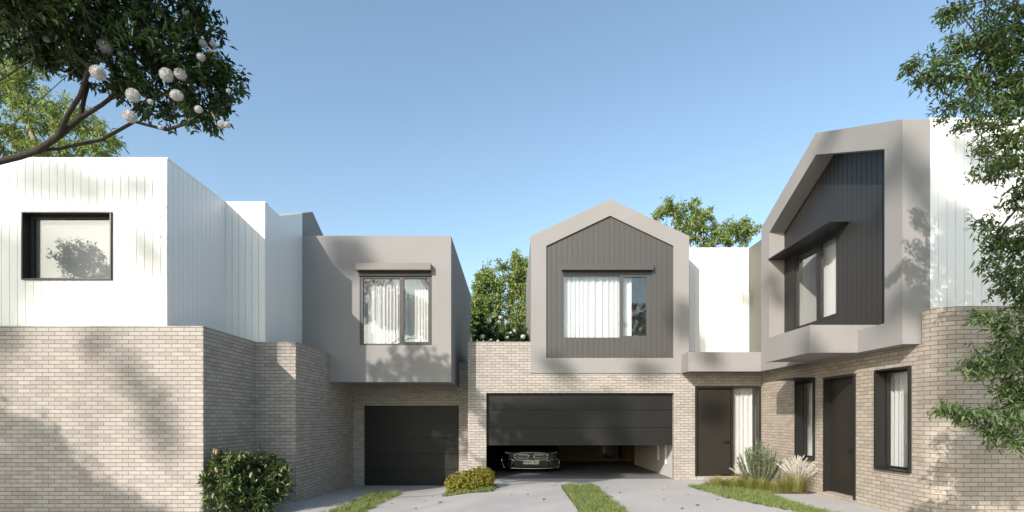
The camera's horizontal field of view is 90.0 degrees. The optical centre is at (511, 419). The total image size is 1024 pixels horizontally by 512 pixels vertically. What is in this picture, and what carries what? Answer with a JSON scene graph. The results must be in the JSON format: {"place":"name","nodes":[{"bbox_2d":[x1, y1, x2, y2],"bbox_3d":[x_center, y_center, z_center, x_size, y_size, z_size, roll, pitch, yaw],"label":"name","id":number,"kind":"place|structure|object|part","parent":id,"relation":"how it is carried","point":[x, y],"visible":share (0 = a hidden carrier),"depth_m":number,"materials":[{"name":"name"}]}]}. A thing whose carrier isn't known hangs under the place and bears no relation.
{"place":"outdoors","nodes":[
{"label":"outdoors","id":0,"kind":"place"},
{"bbox_2d":[318,490,401,511],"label":"grass strip","id":1,"kind":"object","parent":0,"point":[365,502],"depth_m":10.64,"materials":[{"name":"green plant"}]},
{"bbox_2d":[0,0,1023,341],"label":"sky","id":2,"kind":"structure","parent":0,"point":[488,126],"materials":[{"name":"blue"}]},
{"bbox_2d":[223,479,890,511],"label":"driveway","id":3,"kind":"structure","parent":0,"point":[642,495],"depth_m":10.78,"materials":[{"name":"concrete"}]},
{"bbox_2d":[196,445,297,511],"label":"banksia bush","id":4,"kind":"object","parent":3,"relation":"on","point":[266,485],"visible":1,"depth_m":9.22,"materials":[{"name":"green plant"}]},
{"bbox_2d":[444,465,495,492],"bbox_3d":[-0.992,1.444,12.151,1.251,0.710,0.905,0,0,0],"label":"golden shrub","id":5,"kind":"object","parent":3,"relation":"on","point":[484,477],"visible":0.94,"depth_m":11.98,"materials":[{"name":"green plant"}]},
{"bbox_2d":[442,482,499,496],"bbox_3d":[-0.980,1.657,12.197,1.375,0.278,1.418,0,0,0],"label":"grass patch","id":6,"kind":"object","parent":3,"relation":"on","point":[481,489],"visible":0.66,"depth_m":11.76,"materials":[{"name":"green plant"}]},
{"bbox_2d":[712,482,815,493],"bbox_3d":[5.805,1.637,12.275,1.910,0.018,2.050,0,0,0],"label":"soil bed","id":7,"kind":"object","parent":3,"relation":"on","point":[806,492],"visible":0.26,"depth_m":11.37,"materials":[{"name":"brown soil"}]},
{"bbox_2d":[697,475,730,486],"bbox_3d":[5.046,1.484,12.426,1.141,0.302,1.180,0,0,-29],"label":"grass tussock","id":8,"kind":"object","parent":7,"relation":"on","point":[717,480],"depth_m":12.36,"materials":[{"name":"green plant"}]},
{"bbox_2d":[721,474,752,488],"bbox_3d":[5.320,1.462,12.187,1.283,0.345,1.309,0,0,0],"label":"grass tussock","id":9,"kind":"object","parent":7,"relation":"on","point":[732,481],"depth_m":12.07,"materials":[{"name":"green plant"}]},
{"bbox_2d":[731,460,748,479],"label":"plume grass","id":10,"kind":"object","parent":7,"relation":"on","point":[736,472],"depth_m":13.19,"materials":[{"name":"beige plant"}]},
{"bbox_2d":[723,477,764,489],"bbox_3d":[5.498,1.473,11.894,1.202,0.325,1.123,0,0,0],"label":"grass tussock","id":11,"kind":"object","parent":7,"relation":"on","point":[746,483],"depth_m":11.85,"materials":[{"name":"green plant"}]},
{"bbox_2d":[736,436,781,484],"bbox_3d":[5.838,1.011,12.070,1.121,1.257,0.899,0,0,0],"label":"rosemary shrub","id":12,"kind":"object","parent":7,"relation":"on","point":[755,469],"visible":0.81,"depth_m":12.01,"materials":[{"name":"green plant"}]},
{"bbox_2d":[747,477,781,491],"bbox_3d":[5.725,1.460,11.784,1.327,0.349,1.301,0,0,0],"label":"grass tussock","id":13,"kind":"object","parent":7,"relation":"on","point":[761,482],"depth_m":11.66,"materials":[{"name":"green plant"}]},
{"bbox_2d":[763,480,790,493],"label":"grass tussock","id":14,"kind":"object","parent":7,"relation":"on","point":[776,487],"depth_m":11.46,"materials":[{"name":"green plant"}]},
{"bbox_2d":[766,477,806,491],"bbox_3d":[6.234,1.452,11.707,1.427,0.367,1.177,0,0,0],"label":"grass tussock","id":15,"kind":"object","parent":7,"relation":"on","point":[783,483],"depth_m":11.55,"materials":[{"name":"green plant"}]},
{"bbox_2d":[771,455,816,492],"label":"plume grass","id":16,"kind":"object","parent":7,"relation":"on","point":[797,478],"depth_m":11.44,"materials":[{"name":"beige plant"}]},
{"bbox_2d":[688,480,843,511],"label":"lawn","id":17,"kind":"structure","parent":3,"relation":"on","point":[760,497],"depth_m":10.61,"materials":[{"name":"green plant"}]},
{"bbox_2d":[895,0,1023,459],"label":"leafy tree","id":18,"kind":"object","parent":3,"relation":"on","point":[989,45],"visible":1,"depth_m":5.92,"materials":[{"name":"green plant"}]},
{"bbox_2d":[561,482,627,511],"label":"grass strip","id":19,"kind":"object","parent":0,"point":[589,497],"depth_m":10.32,"materials":[{"name":"green plant"}]},
{"label":"ground","id":20,"kind":"structure","parent":0,"visible":0},
{"bbox_2d":[0,28,128,156],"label":"eucalyptus tree","id":21,"kind":"object","parent":20,"relation":"on","point":[18,96],"visible":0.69,"depth_m":16.80,"materials":[{"name":"green plant"}]},
{"bbox_2d":[0,0,251,164],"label":"flowering tree","id":22,"kind":"object","parent":20,"relation":"on","point":[56,26],"visible":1,"depth_m":5.30,"materials":[{"name":"green plant"}]},
{"bbox_2d":[0,157,470,511],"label":"townhouse","id":23,"kind":"structure","parent":20,"relation":"on","point":[175,348],"depth_m":9.51,"materials":[{"name":"beige brick"}]},
{"bbox_2d":[21,211,111,279],"bbox_3d":[-7.985,-3.110,9.322,1.610,1.220,0.315,0,0,0],"label":"window","id":24,"kind":"structure","parent":23,"relation":"in","point":[28,218],"depth_m":9.25,"materials":[{"name":"black metal"}]},
{"bbox_2d":[36,220,109,277],"bbox_3d":[-7.985,-3.110,9.386,1.558,1.168,0.001,0,0,0],"label":"roller blind","id":25,"kind":"object","parent":23,"relation":"attached to","point":[72,248],"visible":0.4,"depth_m":9.39,"materials":[{"name":"white fabric"}]},
{"bbox_2d":[364,279,407,343],"bbox_3d":[-3.322,-2.720,13.270,1.238,1.857,0.080,0,0,0],"label":"curtain","id":26,"kind":"object","parent":23,"relation":"hanging from","point":[381,311],"visible":0.72,"depth_m":13.27,"materials":[{"name":"white fabric"}]},
{"bbox_2d":[355,263,431,344],"bbox_3d":[-2.987,-2.906,13.000,1.895,2.046,0.280,0,0,0],"label":"window","id":27,"kind":"structure","parent":23,"relation":"in","point":[401,271],"depth_m":13.05,"materials":[{"name":"brown metal"}]},
{"bbox_2d":[365,405,458,484],"bbox_3d":[-2.947,0.772,15.113,2.786,2.361,0.045,0,0,0],"label":"garage door","id":28,"kind":"structure","parent":23,"relation":"in","point":[405,444],"depth_m":15.09,"materials":[{"name":"black metal"}]},
{"bbox_2d":[408,280,427,341],"bbox_3d":[-2.419,-2.720,13.390,0.863,1.857,0.036,0,0,0],"label":"curtain","id":29,"kind":"object","parent":23,"relation":"hanging from","point":[417,310],"visible":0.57,"depth_m":13.39,"materials":[{"name":"white fabric"}]},
{"bbox_2d":[469,248,527,341],"bbox_3d":[-0.562,-3.163,25.002,4.169,10.413,2.259,0,0,0],"label":"garden tree","id":30,"kind":"object","parent":20,"relation":"on","point":[485,301],"visible":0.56,"depth_m":24.58,"materials":[{"name":"green plant"}]},
{"bbox_2d":[468,199,760,479],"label":"townhouse","id":31,"kind":"structure","parent":20,"relation":"on","point":[651,397],"depth_m":13.93,"materials":[{"name":"beige brick"}]},
{"bbox_2d":[468,311,529,341],"bbox_3d":[-0.320,-2.448,14.868,1.903,1.445,0.898,0,0,0],"label":"flowering shrub","id":32,"kind":"object","parent":31,"relation":"on","point":[482,334],"visible":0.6,"depth_m":14.81,"materials":[{"name":"green plant"}]},
{"bbox_2d":[502,445,559,470],"bbox_3d":[0.580,0.921,17.661,2.040,1.446,4.430,0,0,0],"label":"parked car","id":33,"kind":"object","parent":31,"relation":"on","point":[530,456],"visible":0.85,"depth_m":15.52,"materials":[{"name":"black paint"}]},
{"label":"windows","id":34,"kind":"part","parent":33,"relation":"part of","materials":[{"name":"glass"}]},
{"bbox_2d":[487,393,671,444],"bbox_3d":[1.850,0.002,14.053,5.096,1.421,0.045,0,0,0],"label":"garage door","id":35,"kind":"structure","parent":31,"relation":"in","point":[512,418],"depth_m":14.03,"materials":[{"name":"black metal"}]},
{"bbox_2d":[564,277,631,336],"bbox_3d":[2.293,-3.017,14.120,2.006,1.814,0.079,0,0,0],"label":"curtain","id":36,"kind":"object","parent":31,"relation":"hanging from","point":[591,306],"visible":0.84,"depth_m":14.12,"materials":[{"name":"white fabric"}]},
{"bbox_2d":[561,263,653,338],"bbox_3d":[2.581,-3.192,13.910,2.477,2.023,0.220,0,0,0],"label":"window","id":37,"kind":"structure","parent":31,"relation":"in","point":[621,270],"depth_m":13.92,"materials":[{"name":"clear glass"}]},
{"bbox_2d":[601,445,624,460],"bbox_3d":[3.945,0.590,20.055,0.940,2.070,0.050,0,0,0],"label":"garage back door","id":38,"kind":"structure","parent":31,"relation":"in","point":[608,452],"depth_m":20.05,"materials":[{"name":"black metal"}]},
{"bbox_2d":[697,388,729,473],"bbox_3d":[5.492,0.330,13.961,0.937,2.350,0.118,0,0,0],"label":"front door","id":39,"kind":"structure","parent":31,"relation":"in","point":[713,404],"depth_m":13.97,"materials":[{"name":"brown wood"}]},
{"bbox_2d":[733,388,751,473],"bbox_3d":[6.330,0.320,14.190,0.660,2.380,0.079,0,0,0],"label":"curtain","id":40,"kind":"object","parent":31,"relation":"hanging from","point":[742,418],"visible":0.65,"depth_m":14.19,"materials":[{"name":"white fabric"}]},
{"bbox_2d":[649,194,762,247],"bbox_3d":[9.362,-4.383,25.011,5.216,13.117,2.153,0,0,0],"label":"garden tree","id":41,"kind":"object","parent":20,"relation":"on","point":[741,229],"visible":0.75,"depth_m":24.77,"materials":[{"name":"green plant"}]},
{"bbox_2d":[749,118,1023,511],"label":"townhouse","id":42,"kind":"structure","parent":20,"relation":"on","point":[889,205],"depth_m":9.44,"materials":[{"name":"beige brick"}]},
{"bbox_2d":[776,377,814,459],"bbox_3d":[6.656,-0.008,11.820,0.720,1.855,0.760,0,0,0],"label":"window","id":43,"kind":"structure","parent":42,"relation":"in","point":[800,383],"depth_m":12.16,"materials":[{"name":"black metal"}]},
{"bbox_2d":[807,383,811,455],"bbox_3d":[7.115,0.005,12.045,0.091,1.850,0.910,0,0,0],"label":"curtain","id":44,"kind":"object","parent":42,"relation":"hanging from","point":[809,418],"visible":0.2,"depth_m":12.21,"materials":[{"name":"white fabric"}]},
{"bbox_2d":[794,233,836,329],"bbox_3d":[6.915,-3.060,11.645,0.070,1.780,1.650,0,0,0],"label":"window","id":45,"kind":"structure","parent":42,"relation":"in","point":[819,247],"depth_m":11.49,"materials":[{"name":"black metal"}]},
{"bbox_2d":[824,238,835,316],"bbox_3d":[7.070,-3.070,11.275,0.080,1.760,1.150,0,0,0],"label":"curtain","id":46,"kind":"object","parent":42,"relation":"hanging from","point":[830,278],"visible":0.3,"depth_m":11.32,"materials":[{"name":"white fabric"}]},
{"bbox_2d":[831,377,852,495],"bbox_3d":[6.887,0.350,10.600,0.118,2.400,0.920,0,0,0],"label":"front door","id":47,"kind":"structure","parent":42,"relation":"in","point":[841,389],"depth_m":10.68,"materials":[{"name":"black wood"}]},
{"bbox_2d":[874,366,911,472],"bbox_3d":[6.871,0.005,9.100,0.290,1.830,0.840,0,0,0],"label":"window","id":48,"kind":"structure","parent":42,"relation":"in","point":[882,377],"depth_m":9.47,"materials":[{"name":"black metal"}]},
{"bbox_2d":[891,372,906,466],"bbox_3d":[7.116,0.005,9.325,0.093,1.850,0.990,0,0,0],"label":"curtain","id":49,"kind":"object","parent":42,"relation":"hanging from","point":[898,419],"visible":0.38,"depth_m":9.37,"materials":[{"name":"white fabric"}]}
]}

